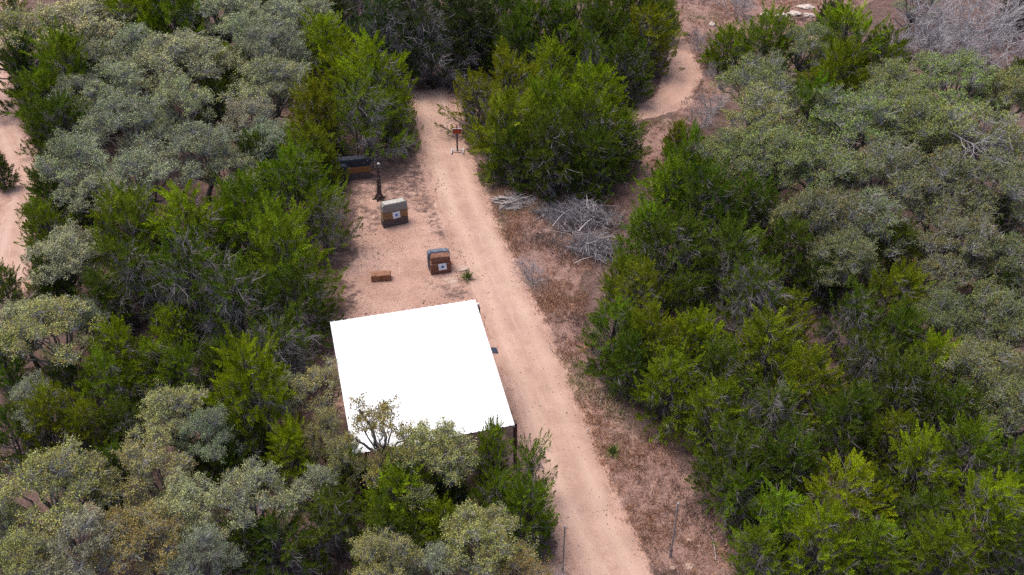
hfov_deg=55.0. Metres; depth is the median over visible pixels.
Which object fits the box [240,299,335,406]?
cedar tree
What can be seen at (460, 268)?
rock
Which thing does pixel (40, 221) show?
cedar tree
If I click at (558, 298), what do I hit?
dry grass
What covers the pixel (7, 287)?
cedar tree
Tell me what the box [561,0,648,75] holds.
cedar tree
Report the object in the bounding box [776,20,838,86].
live oak
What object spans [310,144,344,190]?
cedar tree
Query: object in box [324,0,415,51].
cedar tree
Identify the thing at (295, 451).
cedar tree
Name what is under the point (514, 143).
cedar tree
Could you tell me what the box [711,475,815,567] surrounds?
cedar tree
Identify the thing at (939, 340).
cedar tree
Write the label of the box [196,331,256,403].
cedar tree
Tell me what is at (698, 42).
bare shrub
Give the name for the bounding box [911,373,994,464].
cedar tree
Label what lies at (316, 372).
live oak
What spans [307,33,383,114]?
cedar tree
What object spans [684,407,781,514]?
cedar tree
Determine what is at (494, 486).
cedar tree
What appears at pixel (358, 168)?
archery target
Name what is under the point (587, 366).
yucca
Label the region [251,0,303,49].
cedar tree
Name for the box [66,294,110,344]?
live oak
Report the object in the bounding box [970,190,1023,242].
cedar tree
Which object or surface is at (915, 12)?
bare tree
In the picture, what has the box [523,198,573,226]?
brush pile
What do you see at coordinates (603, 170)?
cedar tree
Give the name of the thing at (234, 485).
live oak
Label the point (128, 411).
cedar tree
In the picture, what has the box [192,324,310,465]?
cedar tree
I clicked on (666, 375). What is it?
cedar tree
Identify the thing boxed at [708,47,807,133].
live oak
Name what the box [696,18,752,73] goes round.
shrub
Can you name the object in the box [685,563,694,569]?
rock
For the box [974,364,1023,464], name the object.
live oak
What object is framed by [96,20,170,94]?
live oak
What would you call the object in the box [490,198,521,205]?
cut log
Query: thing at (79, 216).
cedar tree
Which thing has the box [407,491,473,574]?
cedar tree
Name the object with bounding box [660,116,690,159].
cedar tree
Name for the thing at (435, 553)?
live oak
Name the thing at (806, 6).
rock
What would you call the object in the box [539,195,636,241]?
brush pile
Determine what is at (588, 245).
brush pile
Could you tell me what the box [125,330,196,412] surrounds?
cedar tree
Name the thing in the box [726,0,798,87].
cedar tree
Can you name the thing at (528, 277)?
bare shrub
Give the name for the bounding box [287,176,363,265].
cedar tree
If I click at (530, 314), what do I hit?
gravel
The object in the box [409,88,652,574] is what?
dirt road
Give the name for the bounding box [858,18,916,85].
cedar tree
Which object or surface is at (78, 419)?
cedar tree
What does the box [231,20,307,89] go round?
live oak
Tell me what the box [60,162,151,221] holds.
live oak
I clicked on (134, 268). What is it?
cedar tree
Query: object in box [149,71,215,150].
live oak
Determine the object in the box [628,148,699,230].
cedar tree
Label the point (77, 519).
live oak
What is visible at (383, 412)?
live oak
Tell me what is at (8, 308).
live oak
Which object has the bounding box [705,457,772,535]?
cedar tree
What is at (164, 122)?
live oak
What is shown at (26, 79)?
cedar tree
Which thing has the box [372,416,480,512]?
live oak
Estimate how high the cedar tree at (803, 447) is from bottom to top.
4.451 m
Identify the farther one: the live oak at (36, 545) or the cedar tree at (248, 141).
the cedar tree at (248, 141)
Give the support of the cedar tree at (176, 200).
on the ground at (404, 260)
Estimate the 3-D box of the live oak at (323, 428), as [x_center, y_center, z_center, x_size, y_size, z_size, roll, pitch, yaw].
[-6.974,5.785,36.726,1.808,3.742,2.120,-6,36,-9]
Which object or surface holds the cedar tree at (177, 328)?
on the ground at (404, 260)
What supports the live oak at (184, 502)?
on the ground at (404, 260)
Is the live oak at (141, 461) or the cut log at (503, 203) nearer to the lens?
the live oak at (141, 461)
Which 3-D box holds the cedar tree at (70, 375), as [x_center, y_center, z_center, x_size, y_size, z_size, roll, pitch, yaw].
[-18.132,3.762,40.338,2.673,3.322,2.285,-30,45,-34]
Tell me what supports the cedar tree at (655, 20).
on the ground at (404, 260)
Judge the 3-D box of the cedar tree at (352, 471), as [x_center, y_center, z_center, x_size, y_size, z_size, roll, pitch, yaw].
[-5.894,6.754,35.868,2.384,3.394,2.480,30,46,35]
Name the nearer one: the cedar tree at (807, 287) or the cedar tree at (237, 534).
the cedar tree at (237, 534)
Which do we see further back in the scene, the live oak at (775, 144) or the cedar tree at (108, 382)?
the live oak at (775, 144)
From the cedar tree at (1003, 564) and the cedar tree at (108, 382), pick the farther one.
the cedar tree at (108, 382)
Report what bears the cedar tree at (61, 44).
on the ground at (404, 260)
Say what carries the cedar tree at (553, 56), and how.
on the ground at (404, 260)
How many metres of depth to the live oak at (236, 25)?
64.91 m
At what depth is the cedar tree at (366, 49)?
59.08 m
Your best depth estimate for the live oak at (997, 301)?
40.30 m
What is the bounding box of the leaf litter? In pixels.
[0,0,1022,574]
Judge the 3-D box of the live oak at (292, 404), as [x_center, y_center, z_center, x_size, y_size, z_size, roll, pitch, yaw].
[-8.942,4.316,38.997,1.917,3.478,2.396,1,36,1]
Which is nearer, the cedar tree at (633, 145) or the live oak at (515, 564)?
the live oak at (515, 564)
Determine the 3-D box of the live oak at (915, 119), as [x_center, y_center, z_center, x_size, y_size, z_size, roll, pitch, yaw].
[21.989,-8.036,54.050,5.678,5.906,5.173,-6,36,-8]
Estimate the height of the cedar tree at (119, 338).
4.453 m
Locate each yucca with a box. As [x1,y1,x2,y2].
[458,268,477,281]
[580,357,599,375]
[604,443,621,460]
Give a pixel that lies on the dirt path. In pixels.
(10, 230)
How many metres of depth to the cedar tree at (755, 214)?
48.63 m
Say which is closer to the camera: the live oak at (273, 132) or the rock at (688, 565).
the rock at (688, 565)
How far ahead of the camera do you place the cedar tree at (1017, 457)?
35.74 m
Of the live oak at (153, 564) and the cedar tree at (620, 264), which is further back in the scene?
the cedar tree at (620, 264)
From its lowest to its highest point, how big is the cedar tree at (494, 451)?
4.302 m
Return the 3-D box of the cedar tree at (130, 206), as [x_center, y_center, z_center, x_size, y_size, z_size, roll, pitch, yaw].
[-17.730,-2.298,46.410,5.754,6.634,4.930,-11,37,-14]
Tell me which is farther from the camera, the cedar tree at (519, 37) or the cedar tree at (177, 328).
the cedar tree at (519, 37)
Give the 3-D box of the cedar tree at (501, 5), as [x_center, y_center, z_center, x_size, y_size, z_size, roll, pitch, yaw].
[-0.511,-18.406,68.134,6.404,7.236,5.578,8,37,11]
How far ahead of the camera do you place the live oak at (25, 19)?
61.52 m
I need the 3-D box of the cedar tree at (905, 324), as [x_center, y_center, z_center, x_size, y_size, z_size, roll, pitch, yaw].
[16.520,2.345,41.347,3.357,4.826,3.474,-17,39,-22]
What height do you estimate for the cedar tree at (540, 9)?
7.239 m
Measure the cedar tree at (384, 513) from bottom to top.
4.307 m
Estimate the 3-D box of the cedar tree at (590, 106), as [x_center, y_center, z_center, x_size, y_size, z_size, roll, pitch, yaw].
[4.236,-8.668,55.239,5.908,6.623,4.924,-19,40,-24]
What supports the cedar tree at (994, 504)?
on the ground at (404, 260)
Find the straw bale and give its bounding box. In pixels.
[371,270,390,281]
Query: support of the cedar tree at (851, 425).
on the ground at (404, 260)
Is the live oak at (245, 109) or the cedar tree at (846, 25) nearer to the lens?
the live oak at (245, 109)
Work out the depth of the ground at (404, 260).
48.19 m
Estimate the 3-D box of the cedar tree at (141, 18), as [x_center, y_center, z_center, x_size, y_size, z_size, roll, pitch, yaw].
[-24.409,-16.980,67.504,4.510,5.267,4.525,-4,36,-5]
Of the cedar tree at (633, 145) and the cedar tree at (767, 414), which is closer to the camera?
the cedar tree at (767, 414)
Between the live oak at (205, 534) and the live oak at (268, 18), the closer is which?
the live oak at (205, 534)
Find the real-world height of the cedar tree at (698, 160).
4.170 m
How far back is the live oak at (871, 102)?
53.70 m
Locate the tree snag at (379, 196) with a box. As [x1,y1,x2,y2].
[372,163,385,201]
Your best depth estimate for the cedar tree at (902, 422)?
36.61 m
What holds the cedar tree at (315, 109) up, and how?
on the ground at (404, 260)
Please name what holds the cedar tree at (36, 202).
on the ground at (404, 260)
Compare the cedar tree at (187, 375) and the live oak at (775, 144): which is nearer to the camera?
the cedar tree at (187, 375)
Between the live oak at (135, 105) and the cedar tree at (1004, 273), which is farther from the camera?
the live oak at (135, 105)
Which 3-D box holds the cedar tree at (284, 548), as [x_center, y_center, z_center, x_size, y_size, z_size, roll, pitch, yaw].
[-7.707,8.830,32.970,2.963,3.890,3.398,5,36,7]
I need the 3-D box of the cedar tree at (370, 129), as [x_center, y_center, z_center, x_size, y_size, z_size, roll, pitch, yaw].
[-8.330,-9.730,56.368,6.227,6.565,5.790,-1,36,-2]
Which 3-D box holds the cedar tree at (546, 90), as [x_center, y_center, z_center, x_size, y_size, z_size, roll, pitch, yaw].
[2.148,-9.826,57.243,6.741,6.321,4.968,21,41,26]
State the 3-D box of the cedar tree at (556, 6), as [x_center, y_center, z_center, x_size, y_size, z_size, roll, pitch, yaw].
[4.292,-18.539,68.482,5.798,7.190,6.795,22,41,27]
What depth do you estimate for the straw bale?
48.04 m
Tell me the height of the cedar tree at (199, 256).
6.757 m
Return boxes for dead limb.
[942,102,1023,192]
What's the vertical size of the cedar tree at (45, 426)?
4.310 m
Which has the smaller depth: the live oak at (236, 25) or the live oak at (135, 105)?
the live oak at (135, 105)
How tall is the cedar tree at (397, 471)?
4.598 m
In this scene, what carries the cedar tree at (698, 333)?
on the ground at (404, 260)
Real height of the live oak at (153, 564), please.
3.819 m
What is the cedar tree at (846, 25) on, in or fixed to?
on the ground at (404, 260)
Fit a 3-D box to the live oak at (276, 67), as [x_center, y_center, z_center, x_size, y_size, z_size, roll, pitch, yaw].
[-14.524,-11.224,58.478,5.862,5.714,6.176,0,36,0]
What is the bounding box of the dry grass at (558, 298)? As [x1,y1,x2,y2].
[434,0,875,574]
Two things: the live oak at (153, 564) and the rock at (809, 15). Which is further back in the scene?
the rock at (809, 15)
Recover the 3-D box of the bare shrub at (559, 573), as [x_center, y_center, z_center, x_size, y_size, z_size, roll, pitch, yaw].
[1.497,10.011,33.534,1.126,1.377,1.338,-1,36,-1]
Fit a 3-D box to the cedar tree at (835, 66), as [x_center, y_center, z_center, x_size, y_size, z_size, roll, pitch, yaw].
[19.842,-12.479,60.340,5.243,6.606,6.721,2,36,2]
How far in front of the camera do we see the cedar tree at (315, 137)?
53.31 m
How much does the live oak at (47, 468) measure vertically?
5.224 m
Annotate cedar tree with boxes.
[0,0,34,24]
[0,25,60,117]
[0,150,21,192]
[0,256,23,306]
[0,330,45,405]
[0,403,54,478]
[1,63,76,151]
[7,371,100,473]
[13,196,86,271]
[14,95,68,160]
[14,155,74,220]
[16,194,60,239]
[17,250,91,304]
[20,13,120,125]
[28,86,110,171]
[34,20,106,80]
[42,354,97,406]
[57,187,120,247]
[57,389,123,470]
[60,342,151,426]
[72,261,138,338]
[76,0,189,64]
[78,178,187,296]
[82,311,161,404]
[83,231,191,339]
[90,392,159,454]
[92,435,154,492]
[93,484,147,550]
[122,6,187,72]
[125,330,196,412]
[126,70,174,112]
[131,179,244,304]
[134,210,248,363]
[138,0,228,74]
[148,300,211,359]
[152,338,218,415]
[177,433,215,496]
[185,246,291,373]
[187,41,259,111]
[188,162,305,280]
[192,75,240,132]
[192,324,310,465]
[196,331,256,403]
[199,437,260,504]
[207,405,282,496]
[210,506,281,574]
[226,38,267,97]
[226,195,348,331]
[228,123,286,189]
[238,504,327,574]
[239,130,346,241]
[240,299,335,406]
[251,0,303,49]
[252,257,345,362]
[259,406,328,496]
[279,110,349,198]
[281,65,359,156]
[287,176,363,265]
[290,477,366,574]
[293,5,358,96]
[294,0,354,52]
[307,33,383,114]
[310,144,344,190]
[313,117,348,157]
[318,432,375,514]
[319,59,421,168]
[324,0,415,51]
[329,27,418,135]
[341,0,440,99]
[350,486,436,574]
[353,442,453,557]
[365,82,423,150]
[381,0,460,56]
[389,0,481,92]
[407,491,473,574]
[423,0,495,71]
[426,461,472,515]
[428,0,504,76]
[434,65,502,144]
[456,35,548,129]
[461,80,559,180]
[467,465,531,543]
[470,0,546,69]
[470,414,515,495]
[478,0,544,84]
[478,114,545,193]
[495,467,561,562]
[498,98,601,205]
[499,0,579,60]
[501,427,557,506]
[516,66,585,172]
[524,28,588,108]
[537,0,610,63]
[540,75,651,183]
[560,117,636,203]
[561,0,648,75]
[562,26,619,92]
[566,50,638,127]
[573,292,644,381]
[590,325,662,412]
[596,29,656,109]
[597,0,687,76]
[597,246,638,310]
[598,293,687,387]
[604,252,675,333]
[607,0,676,56]
[607,103,652,172]
[611,194,692,272]
[620,204,717,294]
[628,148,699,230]
[631,335,712,444]
[640,116,721,193]
[644,0,686,41]
[655,261,708,338]
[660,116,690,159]
[663,153,755,269]
[668,300,734,379]
[668,372,761,469]
[670,149,722,214]
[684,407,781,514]
[686,208,774,317]
[686,328,757,425]
[702,248,799,350]
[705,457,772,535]
[710,298,807,400]
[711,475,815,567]
[714,167,792,262]
[721,518,789,574]
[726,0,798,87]
[730,370,819,476]
[739,408,831,513]
[753,338,854,439]
[756,210,825,302]
[766,284,820,350]
[772,496,868,574]
[775,67,842,140]
[786,0,907,90]
[786,243,846,313]
[786,447,904,567]
[794,32,880,134]
[795,375,894,475]
[799,502,918,574]
[807,272,892,374]
[820,249,865,292]
[823,323,909,407]
[839,256,936,342]
[848,467,904,535]
[851,339,945,454]
[856,206,940,294]
[856,405,931,485]
[857,294,941,379]
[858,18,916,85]
[867,419,965,513]
[879,509,994,574]
[880,479,962,564]
[898,139,942,194]
[905,325,970,417]
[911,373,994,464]
[926,410,1008,510]
[936,465,1023,574]
[963,252,1023,333]
[966,511,1023,574]
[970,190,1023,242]
[979,434,1023,503]
[982,470,1023,539]
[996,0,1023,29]
[998,54,1023,100]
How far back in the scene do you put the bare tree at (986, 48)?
67.89 m
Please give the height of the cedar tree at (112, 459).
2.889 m
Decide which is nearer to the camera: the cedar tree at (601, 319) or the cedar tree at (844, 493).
the cedar tree at (844, 493)
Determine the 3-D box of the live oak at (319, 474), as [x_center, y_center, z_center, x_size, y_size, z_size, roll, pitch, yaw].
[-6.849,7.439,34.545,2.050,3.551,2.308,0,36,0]
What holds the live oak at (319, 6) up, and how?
on the ground at (404, 260)
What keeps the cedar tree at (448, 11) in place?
on the ground at (404, 260)
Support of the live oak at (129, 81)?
on the ground at (404, 260)
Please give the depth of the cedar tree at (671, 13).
71.20 m
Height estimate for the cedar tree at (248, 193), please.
6.529 m
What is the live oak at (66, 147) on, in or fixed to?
on the ground at (404, 260)
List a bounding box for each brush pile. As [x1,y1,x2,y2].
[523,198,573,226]
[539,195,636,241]
[559,222,626,269]
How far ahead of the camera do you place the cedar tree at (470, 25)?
66.05 m
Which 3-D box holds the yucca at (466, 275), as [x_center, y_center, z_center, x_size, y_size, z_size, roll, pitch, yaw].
[-2.194,-0.617,47.826,0.976,0.659,1.095,-23,42,-29]
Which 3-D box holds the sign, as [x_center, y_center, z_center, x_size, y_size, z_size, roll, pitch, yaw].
[-3.256,-8.799,58.233,0.756,1.680,0.672,-1,36,-2]
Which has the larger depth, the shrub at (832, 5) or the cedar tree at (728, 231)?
the shrub at (832, 5)
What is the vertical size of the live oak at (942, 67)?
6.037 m
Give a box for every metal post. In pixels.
[562,525,565,572]
[669,502,678,557]
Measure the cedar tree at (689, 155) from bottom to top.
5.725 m
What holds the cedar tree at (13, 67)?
on the ground at (404, 260)
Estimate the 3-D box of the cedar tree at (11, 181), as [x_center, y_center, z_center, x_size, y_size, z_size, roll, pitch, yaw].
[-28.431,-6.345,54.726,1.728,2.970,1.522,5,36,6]
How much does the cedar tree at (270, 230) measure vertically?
7.206 m
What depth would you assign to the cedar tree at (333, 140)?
56.83 m
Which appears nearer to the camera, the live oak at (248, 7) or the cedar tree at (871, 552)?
the cedar tree at (871, 552)
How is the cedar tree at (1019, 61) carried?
on the ground at (404, 260)
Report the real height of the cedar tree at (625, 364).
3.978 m
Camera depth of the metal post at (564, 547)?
33.32 m
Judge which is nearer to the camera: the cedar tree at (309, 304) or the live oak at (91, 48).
the cedar tree at (309, 304)
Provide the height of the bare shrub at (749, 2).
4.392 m
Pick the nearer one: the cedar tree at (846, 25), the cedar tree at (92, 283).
the cedar tree at (92, 283)
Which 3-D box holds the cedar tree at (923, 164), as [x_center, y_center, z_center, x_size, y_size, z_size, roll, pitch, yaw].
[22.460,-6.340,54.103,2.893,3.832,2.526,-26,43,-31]
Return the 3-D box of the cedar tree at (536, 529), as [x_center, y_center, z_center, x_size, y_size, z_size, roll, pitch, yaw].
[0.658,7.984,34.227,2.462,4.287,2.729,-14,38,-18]
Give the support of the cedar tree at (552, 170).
on the ground at (404, 260)
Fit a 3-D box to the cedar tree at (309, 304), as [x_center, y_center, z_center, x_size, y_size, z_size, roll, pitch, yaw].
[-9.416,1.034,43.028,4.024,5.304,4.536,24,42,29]
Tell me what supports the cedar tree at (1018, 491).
on the ground at (404, 260)
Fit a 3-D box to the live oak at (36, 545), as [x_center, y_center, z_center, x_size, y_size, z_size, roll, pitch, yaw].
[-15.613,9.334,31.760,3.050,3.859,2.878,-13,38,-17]
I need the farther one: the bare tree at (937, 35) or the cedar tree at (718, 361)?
the bare tree at (937, 35)
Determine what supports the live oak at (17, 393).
on the ground at (404, 260)
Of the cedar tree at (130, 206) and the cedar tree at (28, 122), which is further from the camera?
the cedar tree at (28, 122)
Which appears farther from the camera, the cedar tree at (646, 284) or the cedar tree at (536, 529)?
the cedar tree at (646, 284)
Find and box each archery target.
[328,164,348,182]
[335,155,370,179]
[380,198,408,227]
[427,248,452,274]
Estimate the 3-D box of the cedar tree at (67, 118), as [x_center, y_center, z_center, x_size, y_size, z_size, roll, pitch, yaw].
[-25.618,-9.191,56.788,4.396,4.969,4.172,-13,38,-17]
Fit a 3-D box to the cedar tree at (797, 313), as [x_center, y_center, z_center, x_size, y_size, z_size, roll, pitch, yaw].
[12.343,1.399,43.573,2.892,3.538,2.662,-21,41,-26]
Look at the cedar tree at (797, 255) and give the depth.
45.99 m
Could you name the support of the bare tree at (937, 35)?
on the ground at (404, 260)
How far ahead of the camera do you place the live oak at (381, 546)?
30.87 m
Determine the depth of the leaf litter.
48.46 m
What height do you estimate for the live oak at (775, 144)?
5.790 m
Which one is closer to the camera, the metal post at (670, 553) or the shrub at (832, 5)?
the metal post at (670, 553)
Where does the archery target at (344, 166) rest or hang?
on the ground at (404, 260)
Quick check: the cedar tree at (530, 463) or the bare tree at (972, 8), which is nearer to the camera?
the cedar tree at (530, 463)
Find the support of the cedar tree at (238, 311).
on the ground at (404, 260)
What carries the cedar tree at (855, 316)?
on the ground at (404, 260)
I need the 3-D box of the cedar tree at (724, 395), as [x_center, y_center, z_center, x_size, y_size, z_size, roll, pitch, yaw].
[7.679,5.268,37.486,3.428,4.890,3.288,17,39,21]
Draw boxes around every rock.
[444,277,456,283]
[456,265,468,271]
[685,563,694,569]
[788,10,802,16]
[796,4,814,9]
[803,13,814,17]
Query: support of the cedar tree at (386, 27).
on the ground at (404, 260)
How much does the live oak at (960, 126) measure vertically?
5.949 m
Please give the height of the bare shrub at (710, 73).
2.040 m
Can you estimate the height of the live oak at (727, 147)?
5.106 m
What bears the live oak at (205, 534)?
on the ground at (404, 260)
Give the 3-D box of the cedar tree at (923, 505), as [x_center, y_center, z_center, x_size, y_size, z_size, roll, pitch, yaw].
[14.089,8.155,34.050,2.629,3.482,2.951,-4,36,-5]
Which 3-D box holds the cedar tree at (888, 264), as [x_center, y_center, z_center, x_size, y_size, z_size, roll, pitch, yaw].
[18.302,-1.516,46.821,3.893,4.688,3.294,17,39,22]
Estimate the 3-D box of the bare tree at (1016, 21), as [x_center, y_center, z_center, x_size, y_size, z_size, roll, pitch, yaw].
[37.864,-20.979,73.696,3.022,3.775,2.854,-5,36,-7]
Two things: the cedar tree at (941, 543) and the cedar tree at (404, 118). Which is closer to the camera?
the cedar tree at (941, 543)
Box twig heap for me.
[504,190,534,210]
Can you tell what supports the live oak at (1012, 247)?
on the ground at (404, 260)
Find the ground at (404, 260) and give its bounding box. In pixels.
[0,0,1023,574]
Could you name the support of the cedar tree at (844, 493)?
on the ground at (404, 260)
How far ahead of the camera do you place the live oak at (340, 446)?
34.74 m
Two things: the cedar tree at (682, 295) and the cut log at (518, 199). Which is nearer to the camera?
the cedar tree at (682, 295)
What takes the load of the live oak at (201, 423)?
on the ground at (404, 260)
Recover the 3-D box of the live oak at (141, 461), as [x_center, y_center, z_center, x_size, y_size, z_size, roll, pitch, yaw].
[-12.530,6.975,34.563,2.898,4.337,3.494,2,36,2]
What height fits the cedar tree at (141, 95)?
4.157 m
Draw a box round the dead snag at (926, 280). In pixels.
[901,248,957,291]
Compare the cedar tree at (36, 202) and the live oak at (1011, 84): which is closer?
the cedar tree at (36, 202)
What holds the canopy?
on the ground at (404, 260)
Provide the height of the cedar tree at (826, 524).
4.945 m
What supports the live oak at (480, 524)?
on the ground at (404, 260)
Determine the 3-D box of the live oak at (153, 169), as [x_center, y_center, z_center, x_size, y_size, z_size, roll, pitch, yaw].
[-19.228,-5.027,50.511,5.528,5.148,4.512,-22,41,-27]
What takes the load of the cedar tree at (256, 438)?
on the ground at (404, 260)
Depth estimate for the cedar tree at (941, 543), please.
31.93 m
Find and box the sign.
[451,126,463,153]
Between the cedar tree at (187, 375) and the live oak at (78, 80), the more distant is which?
the live oak at (78, 80)
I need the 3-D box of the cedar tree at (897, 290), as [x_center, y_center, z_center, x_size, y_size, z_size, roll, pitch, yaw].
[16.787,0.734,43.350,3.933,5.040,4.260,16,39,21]
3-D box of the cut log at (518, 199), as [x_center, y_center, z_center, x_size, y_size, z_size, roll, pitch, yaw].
[0.418,-4.811,53.640,1.789,0.156,0.140,-17,39,-22]
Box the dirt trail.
[612,11,696,119]
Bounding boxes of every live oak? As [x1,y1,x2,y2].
[0,3,72,79]
[0,291,106,386]
[0,292,67,367]
[0,429,120,552]
[0,498,40,566]
[0,522,73,574]
[8,368,68,443]
[12,0,142,54]
[18,218,105,293]
[29,124,129,227]
[32,500,135,574]
[44,72,108,120]
[51,31,150,100]
[54,448,123,519]
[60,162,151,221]
[66,88,173,185]
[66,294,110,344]
[76,22,122,62]
[78,57,152,135]
[80,496,189,574]
[81,142,197,220]
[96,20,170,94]
[109,436,198,523]
[122,379,212,448]
[128,26,247,114]
[128,108,188,164]
[144,465,229,559]
[146,118,255,206]
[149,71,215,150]
[160,520,250,574]
[165,0,266,45]
[171,401,245,468]
[201,139,260,203]
[206,454,314,547]
[213,95,283,145]
[215,12,274,76]
[216,52,311,130]
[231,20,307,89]
[234,114,301,165]
[244,0,311,63]
[262,363,308,416]
[280,39,321,96]
[281,0,340,39]
[290,355,343,427]
[290,460,339,526]
[302,404,344,473]
[321,430,376,502]
[339,392,416,496]
[344,524,426,574]
[365,441,432,503]
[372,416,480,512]
[406,539,482,574]
[437,498,540,574]
[490,539,555,574]
[688,121,772,202]
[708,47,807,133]
[718,80,808,176]
[731,114,824,205]
[762,180,870,271]
[774,131,884,221]
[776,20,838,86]
[799,81,909,154]
[804,224,884,306]
[824,132,920,228]
[836,184,922,274]
[845,56,935,118]
[863,83,972,167]
[882,144,1003,247]
[892,0,939,34]
[902,279,981,360]
[910,205,1013,292]
[911,46,1008,121]
[925,98,1023,195]
[929,333,1023,420]
[946,273,1023,376]
[952,229,1023,301]
[958,145,1023,227]
[963,62,1023,141]
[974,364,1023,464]
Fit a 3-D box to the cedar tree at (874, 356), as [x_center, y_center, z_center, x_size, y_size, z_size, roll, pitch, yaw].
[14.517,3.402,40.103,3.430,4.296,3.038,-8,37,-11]
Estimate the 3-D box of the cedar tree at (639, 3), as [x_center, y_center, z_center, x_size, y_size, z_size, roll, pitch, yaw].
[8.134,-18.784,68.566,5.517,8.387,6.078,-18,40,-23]
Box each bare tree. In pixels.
[876,13,956,57]
[880,0,973,50]
[890,5,1009,73]
[911,0,1023,52]
[944,11,1023,78]
[976,1,1023,47]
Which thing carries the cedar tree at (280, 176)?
on the ground at (404, 260)
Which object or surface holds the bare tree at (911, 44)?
on the ground at (404, 260)
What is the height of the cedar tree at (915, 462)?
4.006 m
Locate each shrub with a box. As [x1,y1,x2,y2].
[508,246,550,287]
[545,563,569,574]
[681,101,717,129]
[685,26,708,51]
[694,88,732,114]
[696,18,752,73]
[702,59,725,78]
[709,0,760,22]
[810,0,849,25]
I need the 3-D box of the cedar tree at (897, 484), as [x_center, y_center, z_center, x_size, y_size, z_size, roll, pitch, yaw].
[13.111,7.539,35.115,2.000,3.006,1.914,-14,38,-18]
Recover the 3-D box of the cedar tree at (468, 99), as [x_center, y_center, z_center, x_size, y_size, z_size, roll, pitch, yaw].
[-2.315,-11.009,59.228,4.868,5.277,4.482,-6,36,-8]
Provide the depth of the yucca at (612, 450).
38.49 m
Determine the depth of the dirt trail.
66.33 m
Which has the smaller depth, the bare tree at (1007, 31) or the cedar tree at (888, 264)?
the cedar tree at (888, 264)
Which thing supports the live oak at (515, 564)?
on the ground at (404, 260)
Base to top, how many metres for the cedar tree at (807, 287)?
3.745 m
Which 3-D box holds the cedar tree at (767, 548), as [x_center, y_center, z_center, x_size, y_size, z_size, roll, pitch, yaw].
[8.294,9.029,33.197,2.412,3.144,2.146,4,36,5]
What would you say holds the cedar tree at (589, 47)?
on the ground at (404, 260)
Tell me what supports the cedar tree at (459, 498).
on the ground at (404, 260)
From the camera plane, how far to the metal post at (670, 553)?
33.92 m
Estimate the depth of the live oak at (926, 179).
47.79 m
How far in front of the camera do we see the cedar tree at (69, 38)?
63.01 m
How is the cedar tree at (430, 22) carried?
on the ground at (404, 260)
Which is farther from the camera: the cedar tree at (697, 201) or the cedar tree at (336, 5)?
the cedar tree at (336, 5)
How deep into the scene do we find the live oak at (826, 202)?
46.08 m
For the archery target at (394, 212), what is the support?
on the ground at (404, 260)
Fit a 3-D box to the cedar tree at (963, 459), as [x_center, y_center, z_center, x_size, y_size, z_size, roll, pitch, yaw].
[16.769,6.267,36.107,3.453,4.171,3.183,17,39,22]
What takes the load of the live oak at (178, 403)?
on the ground at (404, 260)
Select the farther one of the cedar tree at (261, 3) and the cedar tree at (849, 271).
the cedar tree at (261, 3)
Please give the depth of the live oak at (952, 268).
44.65 m
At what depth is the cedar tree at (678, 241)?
45.68 m
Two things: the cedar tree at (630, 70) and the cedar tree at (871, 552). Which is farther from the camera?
the cedar tree at (630, 70)
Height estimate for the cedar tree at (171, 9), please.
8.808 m
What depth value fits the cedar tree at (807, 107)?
57.22 m
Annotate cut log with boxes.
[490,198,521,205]
[500,193,527,204]
[505,194,533,203]
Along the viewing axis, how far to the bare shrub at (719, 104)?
62.80 m
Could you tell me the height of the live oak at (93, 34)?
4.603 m
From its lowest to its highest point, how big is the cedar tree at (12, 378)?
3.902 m
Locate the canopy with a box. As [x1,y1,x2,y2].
[330,300,516,489]
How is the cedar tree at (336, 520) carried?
on the ground at (404, 260)
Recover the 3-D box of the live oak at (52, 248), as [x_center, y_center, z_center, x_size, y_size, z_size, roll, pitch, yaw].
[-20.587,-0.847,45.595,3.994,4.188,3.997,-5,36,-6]
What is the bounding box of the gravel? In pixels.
[332,4,865,573]
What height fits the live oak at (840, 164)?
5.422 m
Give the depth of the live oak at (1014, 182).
47.94 m
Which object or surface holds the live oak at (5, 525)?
on the ground at (404, 260)
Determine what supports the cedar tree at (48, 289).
on the ground at (404, 260)
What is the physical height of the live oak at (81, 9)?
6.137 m
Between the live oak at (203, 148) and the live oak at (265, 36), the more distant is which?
the live oak at (265, 36)
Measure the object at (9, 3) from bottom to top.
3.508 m
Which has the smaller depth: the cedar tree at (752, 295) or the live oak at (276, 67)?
the cedar tree at (752, 295)
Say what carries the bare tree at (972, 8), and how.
on the ground at (404, 260)
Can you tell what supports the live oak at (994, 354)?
on the ground at (404, 260)
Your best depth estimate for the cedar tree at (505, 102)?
54.80 m
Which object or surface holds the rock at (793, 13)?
on the ground at (404, 260)
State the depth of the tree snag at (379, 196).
53.86 m
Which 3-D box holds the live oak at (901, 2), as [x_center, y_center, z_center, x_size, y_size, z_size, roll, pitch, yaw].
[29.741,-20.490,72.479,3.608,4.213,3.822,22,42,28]
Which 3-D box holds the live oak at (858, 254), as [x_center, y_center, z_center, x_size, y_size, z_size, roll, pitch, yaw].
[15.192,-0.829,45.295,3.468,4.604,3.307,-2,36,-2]
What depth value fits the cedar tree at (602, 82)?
59.60 m

